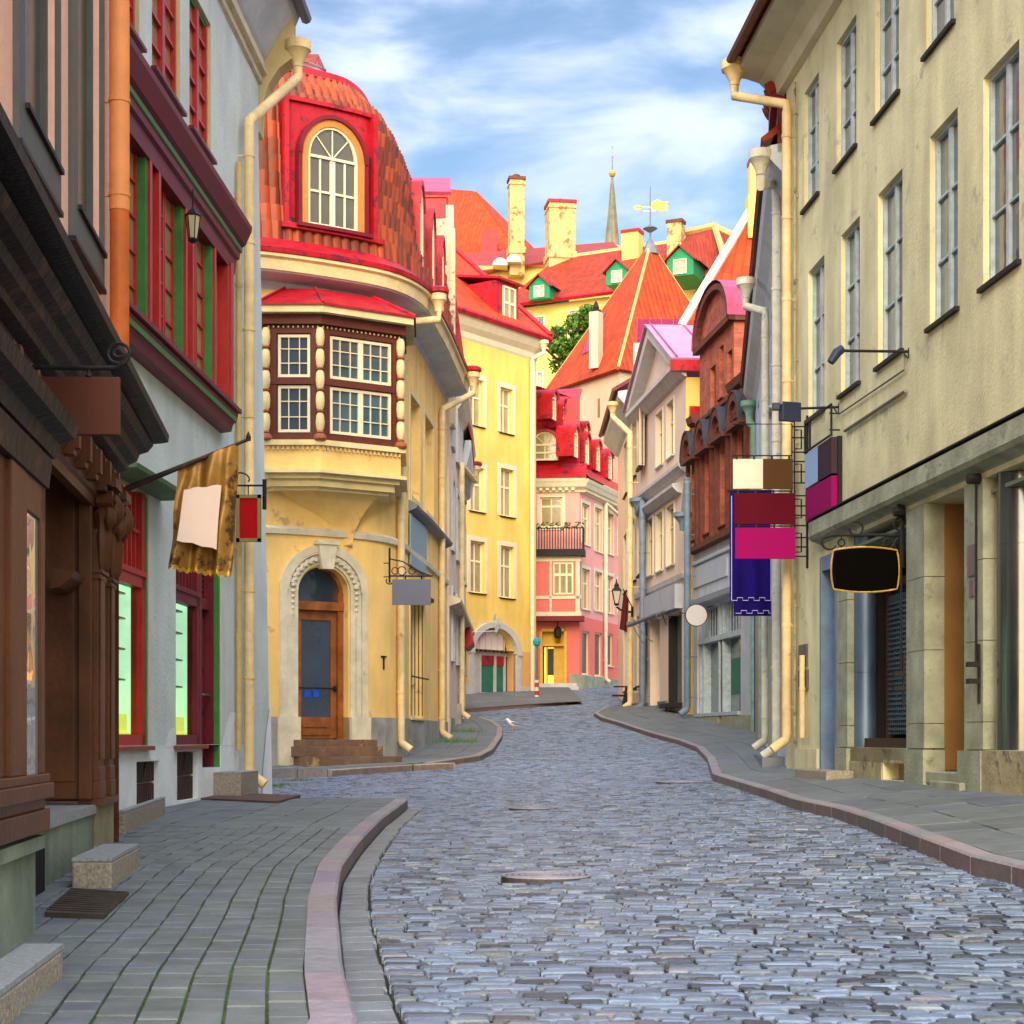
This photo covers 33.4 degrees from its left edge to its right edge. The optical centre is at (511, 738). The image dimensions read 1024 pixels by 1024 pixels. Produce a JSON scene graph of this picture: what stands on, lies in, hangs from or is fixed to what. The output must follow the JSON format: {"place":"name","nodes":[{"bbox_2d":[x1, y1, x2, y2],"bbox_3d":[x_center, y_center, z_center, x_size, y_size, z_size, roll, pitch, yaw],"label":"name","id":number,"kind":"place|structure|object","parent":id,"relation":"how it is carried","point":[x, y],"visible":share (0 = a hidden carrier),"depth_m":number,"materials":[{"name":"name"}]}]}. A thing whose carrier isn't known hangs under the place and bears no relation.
{"place":"outdoors","nodes":[
{"label":"outdoors","id":0,"kind":"place"},
{"bbox_2d":[0,827,354,1023],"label":"sidewalk","id":1,"kind":"structure","parent":0,"point":[168,856],"depth_m":7.67,"materials":[{"name":"stone"}]},
{"bbox_2d":[0,944,62,1023],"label":"granite block","id":2,"kind":"structure","parent":1,"relation":"on","point":[30,974],"depth_m":5.85,"materials":[{"name":"beige stone"}]},
{"bbox_2d":[44,888,128,919],"bbox_3d":[-2.196,0.860,8.877,0.334,0.071,1.303,0,0,-8],"label":"pavement hatch","id":3,"kind":"object","parent":1,"relation":"on","point":[77,903],"visible":0.96,"depth_m":8.67,"materials":[{"name":"brown metal"}]},
{"bbox_2d":[72,844,138,888],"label":"granite block","id":4,"kind":"structure","parent":1,"relation":"on","point":[107,866],"depth_m":9.73,"materials":[{"name":"beige stone"}]},
{"bbox_2d":[140,798,395,828],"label":"sidewalk","id":5,"kind":"structure","parent":0,"point":[326,812],"depth_m":17.87,"materials":[{"name":"stone"}]},
{"bbox_2d":[119,797,164,833],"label":"granite block","id":6,"kind":"structure","parent":5,"relation":"on","point":[135,816],"depth_m":15.38,"materials":[{"name":"grey stone"}]},
{"bbox_2d":[213,770,257,794],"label":"granite block","id":7,"kind":"structure","parent":5,"relation":"on","point":[238,782],"depth_m":21.94,"materials":[{"name":"grey stone"}]},
{"bbox_2d":[201,793,299,802],"bbox_3d":[-3.482,0.760,21.777,2.955,0.073,1.379,0,0,40],"label":"pavement hatch","id":8,"kind":"object","parent":5,"relation":"on","point":[267,798],"visible":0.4,"depth_m":21.33,"materials":[{"name":"brown metal"}]},
{"bbox_2d":[272,713,496,769],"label":"sidewalk","id":9,"kind":"structure","parent":0,"point":[442,750],"depth_m":38.77,"materials":[{"name":"stone"}]},
{"bbox_2d":[425,189,544,266],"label":"uphill pyramid house","id":10,"kind":"structure","parent":0,"point":[480,223],"depth_m":140.54,"materials":[{"name":"orange tile"}]},
{"bbox_2d":[465,687,581,707],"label":"pavement end","id":11,"kind":"structure","parent":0,"point":[562,694],"depth_m":67.09,"materials":[{"name":"grey stone"}]},
{"bbox_2d":[465,691,552,709],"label":"cobblestones","id":12,"kind":"structure","parent":11,"relation":"on","point":[476,701],"depth_m":65.23,"materials":[{"name":"stone"}]},
{"bbox_2d":[296,0,767,247],"label":"sky","id":13,"kind":"structure","parent":0,"point":[475,94],"materials":[{"name":"blue"}]},
{"bbox_2d":[338,856,807,1023],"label":"road bedding","id":14,"kind":"object","parent":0,"point":[379,957],"visible":0.05,"depth_m":7.93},
{"bbox_2d":[272,769,327,777],"bbox_3d":[-6.230,0.699,32.010,5.540,0.225,0.140,0,0,0],"label":"kerb corner","id":15,"kind":"object","parent":14,"relation":"on","point":[295,773],"visible":0.12,"depth_m":31.94,"materials":[{"name":"stone"}]},
{"bbox_2d":[304,799,407,1023],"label":"kerb","id":16,"kind":"structure","parent":14,"relation":"on","point":[329,1001],"depth_m":7.96,"materials":[{"name":"stone"}]},
{"bbox_2d":[338,808,420,1023],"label":"road gutter","id":17,"kind":"object","parent":14,"relation":"on","point":[366,985],"visible":0.87,"depth_m":8.25,"materials":[{"name":"grey stone"}]},
{"bbox_2d":[328,717,502,776],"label":"kerb","id":18,"kind":"structure","parent":14,"relation":"on","point":[488,751],"depth_m":33.48,"materials":[{"name":"stone"}]},
{"bbox_2d":[272,682,1023,1023],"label":"road","id":19,"kind":"structure","parent":0,"point":[674,902],"depth_m":9.38,"materials":[{"name":"grey stone"}]},
{"bbox_2d":[465,701,566,712],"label":"kerb end","id":20,"kind":"structure","parent":19,"relation":"on","point":[513,707],"depth_m":60.41,"materials":[{"name":"stone"}]},
{"bbox_2d":[501,871,590,884],"bbox_3d":[0.221,0.921,11.050,0.586,0.077,0.586,0,0,0],"label":"manhole cover","id":21,"kind":"object","parent":19,"relation":"on","point":[529,877],"visible":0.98,"depth_m":10.89,"materials":[{"name":"metal"}]},
{"bbox_2d":[600,703,1023,860],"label":"sidewalk","id":22,"kind":"structure","parent":0,"point":[991,822],"depth_m":18.05,"materials":[{"name":"stone"}]},
{"bbox_2d":[795,769,853,779],"bbox_3d":[4.125,0.685,22.631,0.360,0.530,1.707,0,0,-4],"label":"stone step","id":23,"kind":"object","parent":22,"relation":"on","point":[824,774],"visible":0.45,"depth_m":22.05,"materials":[{"name":"stone"}]},
{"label":"ground","id":24,"kind":"structure","parent":0,"visible":0},
{"bbox_2d":[0,0,168,956],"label":"salmon house","id":25,"kind":"structure","parent":24,"relation":"on","point":[66,522],"depth_m":10.34,"materials":[{"name":"brown paint"}]},
{"bbox_2d":[0,453,53,845],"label":"bay window","id":26,"kind":"structure","parent":25,"relation":"in","point":[25,785],"depth_m":7.15,"materials":[{"name":"brown paint"}]},
{"bbox_2d":[13,0,64,217],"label":"window","id":27,"kind":"structure","parent":25,"relation":"in","point":[30,17],"depth_m":10.02,"materials":[{"name":"grey glass"}]},
{"bbox_2d":[32,342,131,435],"bbox_3d":[-2.292,-1.701,8.305,0.895,0.455,0.049,0,0,0],"label":"hanging sign","id":28,"kind":"object","parent":25,"relation":"attached to","point":[90,403],"visible":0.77,"depth_m":8.29,"materials":[{"name":"metal"}]},
{"bbox_2d":[68,0,107,294],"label":"window","id":29,"kind":"structure","parent":25,"relation":"in","point":[90,248],"depth_m":11.89,"materials":[{"name":"grey glass"}]},
{"bbox_2d":[125,431,250,577],"bbox_3d":[-2.400,-1.736,12.645,0.915,1.093,0.209,0,0,0],"label":"flag","id":30,"kind":"object","parent":25,"relation":"attached to","point":[203,540],"visible":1,"depth_m":12.63,"materials":[{"name":"brown fabric"}]},
{"bbox_2d":[119,0,311,809],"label":"bluegrey house","id":31,"kind":"structure","parent":24,"relation":"on","point":[194,709],"depth_m":21.04,"materials":[{"name":"paint"}]},
{"bbox_2d":[119,484,154,750],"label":"shop window","id":32,"kind":"structure","parent":31,"relation":"in","point":[133,575],"depth_m":18.42,"materials":[{"name":"red paint"}]},
{"bbox_2d":[130,0,146,52],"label":"window","id":33,"kind":"structure","parent":31,"relation":"in","point":[133,33],"depth_m":18.10,"materials":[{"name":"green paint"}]},
{"bbox_2d":[151,0,186,116],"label":"window","id":34,"kind":"structure","parent":31,"relation":"in","point":[163,65],"depth_m":19.47,"materials":[{"name":"red paint"}]},
{"bbox_2d":[129,151,233,401],"bbox_3d":[-3.920,-5.265,18.764,0.280,1.900,7.192,0,0,2],"label":"bay window","id":35,"kind":"structure","parent":31,"relation":"in","point":[160,213],"depth_m":19.71,"materials":[{"name":"red paint"}]},
{"bbox_2d":[174,567,208,748],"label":"shop window","id":36,"kind":"structure","parent":31,"relation":"in","point":[188,595],"depth_m":21.09,"materials":[{"name":"green glass"}]},
{"bbox_2d":[184,189,201,243],"bbox_3d":[-3.634,-5.945,19.435,0.200,0.610,0.173,0,0,0],"label":"wall lantern","id":37,"kind":"object","parent":31,"relation":"attached to","point":[192,215],"depth_m":19.39,"materials":[{"name":"metal"}]},
{"bbox_2d":[186,571,213,765],"bbox_3d":[-4.023,-1.130,21.794,0.284,2.980,1.105,0,0,0],"label":"shop door","id":38,"kind":"structure","parent":31,"relation":"in","point":[206,583],"depth_m":22.24,"materials":[{"name":"red paint"}]},
{"bbox_2d":[188,0,216,164],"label":"window","id":39,"kind":"structure","parent":31,"relation":"in","point":[197,125],"depth_m":21.16,"materials":[{"name":"red paint"}]},
{"bbox_2d":[236,472,266,541],"bbox_3d":[-3.570,-3.048,22.500,0.667,0.921,0.060,0,0,0],"label":"hanging sign","id":40,"kind":"object","parent":31,"relation":"attached to","point":[248,517],"visible":0.92,"depth_m":22.49,"materials":[{"name":"metal"}]},
{"bbox_2d":[258,54,481,766],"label":"corner house","id":41,"kind":"structure","parent":24,"relation":"on","point":[368,372],"depth_m":33.83,"materials":[{"name":"yellow paint"}]},
{"bbox_2d":[298,610,335,737],"bbox_3d":[-3.921,-1.275,34.079,0.797,2.550,0.575,0,0,0],"label":"door","id":42,"kind":"structure","parent":41,"relation":"in","point":[316,628],"depth_m":34.12,"materials":[{"name":"brown wood"}]},
{"bbox_2d":[384,548,432,604],"bbox_3d":[-2.219,-3.146,33.379,1.303,1.112,0.584,0,0,38],"label":"hanging sign","id":43,"kind":"object","parent":41,"relation":"attached to","point":[405,591],"visible":1,"depth_m":33.18,"materials":[{"name":"metal"}]},
{"bbox_2d":[409,385,420,507],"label":"window","id":44,"kind":"structure","parent":41,"relation":"in","point":[411,393],"depth_m":38.14,"materials":[{"name":"beige paint"}]},
{"bbox_2d":[409,605,424,720],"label":"window","id":45,"kind":"structure","parent":41,"relation":"in","point":[412,717],"depth_m":38.92,"materials":[{"name":"beige paint"}]},
{"bbox_2d":[423,407,434,521],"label":"window","id":46,"kind":"structure","parent":41,"relation":"in","point":[425,413],"depth_m":39.89,"materials":[{"name":"beige paint"}]},
{"bbox_2d":[301,178,481,739],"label":"narrow house","id":47,"kind":"structure","parent":24,"relation":"on","point":[463,468],"depth_m":48.52,"materials":[{"name":"paint"}]},
{"bbox_2d":[451,586,455,662],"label":"window","id":48,"kind":"structure","parent":47,"relation":"in","point":[453,659],"depth_m":46.20,"materials":[{"name":"beige paint"}]},
{"bbox_2d":[451,474,455,554],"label":"window","id":49,"kind":"structure","parent":47,"relation":"in","point":[453,549],"depth_m":46.21,"materials":[{"name":"beige paint"}]},
{"bbox_2d":[456,489,459,563],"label":"window","id":50,"kind":"structure","parent":47,"relation":"in","point":[457,491],"depth_m":48.68,"materials":[{"name":"beige paint"}]},
{"bbox_2d":[456,247,552,693],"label":"tall yellow house","id":51,"kind":"structure","parent":24,"relation":"on","point":[507,337],"depth_m":72.92,"materials":[{"name":"paint"}]},
{"bbox_2d":[467,464,486,513],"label":"window","id":52,"kind":"structure","parent":51,"relation":"in","point":[474,503],"depth_m":71.66,"materials":[{"name":"beige paint"}]},
{"bbox_2d":[467,535,487,594],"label":"window","id":53,"kind":"structure","parent":51,"relation":"in","point":[474,549],"depth_m":71.54,"materials":[{"name":"beige paint"}]},
{"bbox_2d":[469,375,486,428],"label":"window","id":54,"kind":"structure","parent":51,"relation":"in","point":[475,402],"depth_m":71.64,"materials":[{"name":"beige paint"}]},
{"bbox_2d":[475,629,508,692],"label":"door","id":55,"kind":"structure","parent":51,"relation":"in","point":[490,667],"depth_m":72.66,"materials":[{"name":"wood"}]},
{"bbox_2d":[497,381,515,435],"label":"window","id":56,"kind":"structure","parent":51,"relation":"in","point":[503,395],"depth_m":73.20,"materials":[{"name":"beige paint"}]},
{"bbox_2d":[498,462,516,518],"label":"window","id":57,"kind":"structure","parent":51,"relation":"in","point":[504,476],"depth_m":73.25,"materials":[{"name":"beige paint"}]},
{"bbox_2d":[498,540,516,599],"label":"window","id":58,"kind":"structure","parent":51,"relation":"in","point":[504,553],"depth_m":73.25,"materials":[{"name":"beige paint"}]},
{"bbox_2d":[465,174,617,301],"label":"uphill red house","id":59,"kind":"structure","parent":24,"relation":"on","point":[515,260],"depth_m":125.43,"materials":[{"name":"paint"}]},
{"bbox_2d":[546,303,600,373],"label":"tree","id":60,"kind":"object","parent":24,"relation":"on","point":[560,346],"visible":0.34,"depth_m":100.25,"materials":[{"name":"green plant"}]},
{"bbox_2d":[536,386,617,689],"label":"pink house","id":61,"kind":"structure","parent":24,"relation":"on","point":[576,538],"depth_m":80.21,"materials":[{"name":"paint"}]},
{"bbox_2d":[537,494,564,529],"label":"window","id":62,"kind":"structure","parent":61,"relation":"in","point":[550,510],"depth_m":80.22,"materials":[{"name":"beige glass"}]},
{"bbox_2d":[540,629,566,682],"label":"doorway","id":63,"kind":"structure","parent":61,"relation":"in","point":[547,638],"depth_m":80.45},
{"bbox_2d":[581,498,590,546],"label":"window","id":64,"kind":"structure","parent":61,"relation":"in","point":[584,508],"depth_m":81.36,"materials":[{"name":"beige paint"}]},
{"bbox_2d":[581,564,590,610],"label":"window","id":65,"kind":"structure","parent":61,"relation":"in","point":[584,573],"depth_m":81.24,"materials":[{"name":"beige paint"}]},
{"bbox_2d":[582,631,590,675],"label":"window","id":66,"kind":"structure","parent":61,"relation":"in","point":[584,634],"depth_m":81.24,"materials":[{"name":"beige paint"}]},
{"bbox_2d":[594,503,603,553],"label":"window","id":67,"kind":"structure","parent":61,"relation":"in","point":[596,511],"depth_m":83.29,"materials":[{"name":"beige paint"}]},
{"bbox_2d":[594,567,603,612],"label":"window","id":68,"kind":"structure","parent":61,"relation":"in","point":[596,575],"depth_m":83.29,"materials":[{"name":"beige paint"}]},
{"bbox_2d":[605,146,619,246],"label":"church spire","id":69,"kind":"structure","parent":24,"relation":"on","point":[612,234],"depth_m":174.62,"materials":[{"name":"stone"}]},
{"bbox_2d":[545,187,689,492],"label":"tower house","id":70,"kind":"structure","parent":24,"relation":"on","point":[596,367],"depth_m":93.33,"materials":[{"name":"orange tile"}]},
{"bbox_2d":[598,343,643,705],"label":"peach house","id":71,"kind":"structure","parent":24,"relation":"on","point":[623,440],"depth_m":60.77,"materials":[{"name":"paint"}]},
{"bbox_2d":[518,218,732,387],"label":"uphill long house","id":72,"kind":"structure","parent":24,"relation":"on","point":[546,294],"depth_m":115.67,"materials":[{"name":"tile"}]},
{"bbox_2d":[622,323,699,714],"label":"gabled house","id":73,"kind":"structure","parent":24,"relation":"on","point":[663,392],"depth_m":55.30,"materials":[{"name":"paint"}]},
{"bbox_2d":[620,589,632,631],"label":"furled flag","id":74,"kind":"object","parent":73,"relation":"attached to","point":[624,613],"visible":0.98,"depth_m":57.64,"materials":[{"name":"red fabric"}]},
{"bbox_2d":[635,407,643,471],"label":"window","id":75,"kind":"structure","parent":73,"relation":"in","point":[638,468],"depth_m":58.16,"materials":[{"name":"paint"}]},
{"bbox_2d":[646,514,653,578],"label":"window","id":76,"kind":"structure","parent":73,"relation":"in","point":[651,524],"depth_m":58.23,"materials":[{"name":"beige paint"}]},
{"bbox_2d":[626,609,679,645],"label":"awning frame","id":77,"kind":"object","parent":73,"relation":"attached to","point":[646,618],"visible":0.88,"depth_m":54.99,"materials":[{"name":"metal"}]},
{"bbox_2d":[654,406,663,469],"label":"window","id":78,"kind":"structure","parent":73,"relation":"in","point":[661,417],"depth_m":56.49,"materials":[{"name":"beige paint"}]},
{"bbox_2d":[654,508,663,573],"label":"window","id":79,"kind":"structure","parent":73,"relation":"in","point":[661,517],"depth_m":56.58,"materials":[{"name":"beige paint"}]},
{"bbox_2d":[664,500,674,568],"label":"window","id":80,"kind":"structure","parent":73,"relation":"in","point":[672,520],"depth_m":54.84,"materials":[{"name":"beige paint"}]},
{"bbox_2d":[665,395,674,460],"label":"window","id":81,"kind":"structure","parent":73,"relation":"in","point":[672,407],"depth_m":54.69,"materials":[{"name":"beige paint"}]},
{"bbox_2d":[659,614,681,707],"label":"door","id":82,"kind":"structure","parent":73,"relation":"in","point":[675,622],"depth_m":54.50,"materials":[{"name":"black glass"}]},
{"bbox_2d":[673,280,755,730],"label":"brick house","id":83,"kind":"structure","parent":24,"relation":"on","point":[713,440],"depth_m":47.83,"materials":[{"name":"red brick"}]},
{"bbox_2d":[678,604,712,626],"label":"hanging sign","id":84,"kind":"object","parent":83,"relation":"attached to","point":[696,615],"visible":1,"depth_m":48.57,"materials":[{"name":"metal"}]},
{"bbox_2d":[694,597,740,716],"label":"shop window","id":85,"kind":"structure","parent":83,"relation":"in","point":[721,623],"depth_m":47.91,"materials":[{"name":"glass"}]},
{"bbox_2d":[678,160,755,324],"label":"steep tiled house","id":86,"kind":"structure","parent":24,"relation":"on","point":[732,261],"depth_m":64.92,"materials":[{"name":"tile"}]},
{"bbox_2d":[736,81,785,767],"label":"pale blue house","id":87,"kind":"structure","parent":24,"relation":"on","point":[760,290],"depth_m":30.16,"materials":[{"name":"paint"}]},
{"bbox_2d":[727,490,771,615],"bbox_3d":[4.812,-3.484,31.522,0.754,2.607,2.757,0,0,28],"label":"banner","id":88,"kind":"object","parent":87,"relation":"attached to","point":[750,587],"visible":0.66,"depth_m":30.49,"materials":[{"name":"blue fabric"}]},
{"bbox_2d":[594,706,1023,888],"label":"kerb","id":89,"kind":"structure","parent":24,"relation":"on","point":[969,859],"depth_m":13.63,"materials":[{"name":"stone"}]},
{"bbox_2d":[721,0,1023,794],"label":"cream house","id":90,"kind":"structure","parent":24,"relation":"on","point":[902,216],"depth_m":19.68,"materials":[{"name":"paint"}]},
{"bbox_2d":[732,415,808,567],"bbox_3d":[3.770,-3.520,24.400,1.244,2.184,0.040,0,0,0],"label":"sign ladder","id":91,"kind":"object","parent":90,"relation":"attached to","point":[801,505],"visible":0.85,"depth_m":24.39,"materials":[{"name":"metal"}]},
{"bbox_2d":[733,456,792,488],"bbox_3d":[3.587,-3.798,24.400,0.854,0.472,0.052,0,0,0],"label":"sign board","id":92,"kind":"object","parent":91,"relation":"attached to","point":[754,473],"visible":1,"depth_m":24.38,"materials":[{"name":"metal"}]},
{"bbox_2d":[734,490,794,524],"bbox_3d":[3.608,-3.301,24.400,0.860,0.490,0.052,0,0,0],"label":"sign board","id":93,"kind":"object","parent":91,"relation":"attached to","point":[772,508],"visible":1,"depth_m":24.38,"materials":[{"name":"metal"}]},
{"bbox_2d":[735,524,794,558],"bbox_3d":[3.620,-2.807,24.400,0.860,0.490,0.052,0,0,0],"label":"sign board","id":94,"kind":"object","parent":91,"relation":"attached to","point":[764,543],"visible":1,"depth_m":24.38,"materials":[{"name":"metal"}]},
{"bbox_2d":[772,401,838,421],"bbox_3d":[3.924,-4.338,22.771,0.914,0.260,0.207,0,0,-8],"label":"floodlight","id":95,"kind":"object","parent":90,"relation":"attached to","point":[789,411],"visible":0.99,"depth_m":22.69,"materials":[{"name":"metal"}]},
{"bbox_2d":[800,79,819,214],"bbox_3d":[4.306,-8.435,24.232,0.214,1.730,0.958,0,0,-4],"label":"window","id":96,"kind":"structure","parent":90,"relation":"in","point":[813,96],"depth_m":24.47,"materials":[{"name":"glass"}]},
{"bbox_2d":[804,260,823,422],"bbox_3d":[4.328,-5.580,23.958,0.218,2.160,1.015,0,0,-4],"label":"window","id":97,"kind":"structure","parent":90,"relation":"in","point":[818,274],"depth_m":24.24,"materials":[{"name":"glass"}]},
{"bbox_2d":[804,403,841,522],"bbox_3d":[4.238,-3.720,23.305,0.156,1.427,1.479,0,0,-4],"label":"sign box","id":98,"kind":"object","parent":90,"relation":"attached to","point":[823,474],"visible":0.9,"depth_m":23.00,"materials":[{"name":"metal"}]},
{"bbox_2d":[820,553,836,769],"bbox_3d":[4.516,-0.950,23.247,0.450,3.100,0.828,0,0,-4],"label":"blue door","id":99,"kind":"structure","parent":90,"relation":"in","point":[828,596],"depth_m":23.57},
{"bbox_2d":[832,22,857,173],"bbox_3d":[4.445,-8.435,22.383,0.223,1.730,1.081,0,0,-4],"label":"window","id":100,"kind":"structure","parent":90,"relation":"in","point":[848,46],"depth_m":22.61,"materials":[{"name":"glass"}]},
{"bbox_2d":[836,221,860,399],"bbox_3d":[4.457,-5.580,22.192,0.219,2.160,1.024,0,0,-4],"label":"window","id":101,"kind":"structure","parent":90,"relation":"in","point":[852,239],"depth_m":22.42,"materials":[{"name":"glass"}]},
{"bbox_2d":[821,504,905,592],"bbox_3d":[4.146,-2.218,19.855,1.107,1.065,0.114,0,0,0],"label":"hanging sign","id":102,"kind":"object","parent":90,"relation":"attached to","point":[865,569],"visible":0.97,"depth_m":19.82,"materials":[{"name":"black metal"}]},
{"bbox_2d":[827,345,908,364],"bbox_3d":[4.123,-4.423,19.692,0.968,0.225,0.116,0,0,0],"label":"floodlight","id":103,"kind":"object","parent":90,"relation":"attached to","point":[837,353],"visible":1,"depth_m":19.68,"materials":[{"name":"metal"}]},
{"bbox_2d":[864,575,905,747],"bbox_3d":[4.830,-1.091,21.055,0.500,2.418,2.488,0,0,-4],"label":"shop window frame","id":104,"kind":"structure","parent":90,"relation":"in","point":[889,741],"depth_m":22.25,"materials":[{"name":"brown wood"}]},
{"bbox_2d":[870,0,900,125],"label":"window","id":105,"kind":"structure","parent":90,"relation":"in","point":[889,9],"depth_m":20.81,"materials":[{"name":"glass"}]},
{"bbox_2d":[873,175,903,371],"bbox_3d":[4.587,-5.580,20.435,0.225,2.160,1.116,0,0,-4],"label":"window","id":106,"kind":"structure","parent":90,"relation":"in","point":[892,198],"depth_m":20.64,"materials":[{"name":"glass"}]},
{"bbox_2d":[920,0,955,61],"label":"window","id":107,"kind":"structure","parent":90,"relation":"in","point":[943,19],"depth_m":18.79,"materials":[{"name":"glass"}]},
{"bbox_2d":[924,113,959,333],"bbox_3d":[4.728,-5.580,18.465,0.220,2.160,1.047,0,0,-4],"label":"window","id":108,"kind":"structure","parent":90,"relation":"in","point":[946,142],"depth_m":18.65,"materials":[{"name":"glass"}]},
{"bbox_2d":[976,46,1021,293],"bbox_3d":[4.855,-5.580,16.741,0.225,2.160,1.103,0,0,-4],"label":"window","id":109,"kind":"structure","parent":90,"relation":"in","point":[1004,83],"depth_m":16.93,"materials":[{"name":"glass"}]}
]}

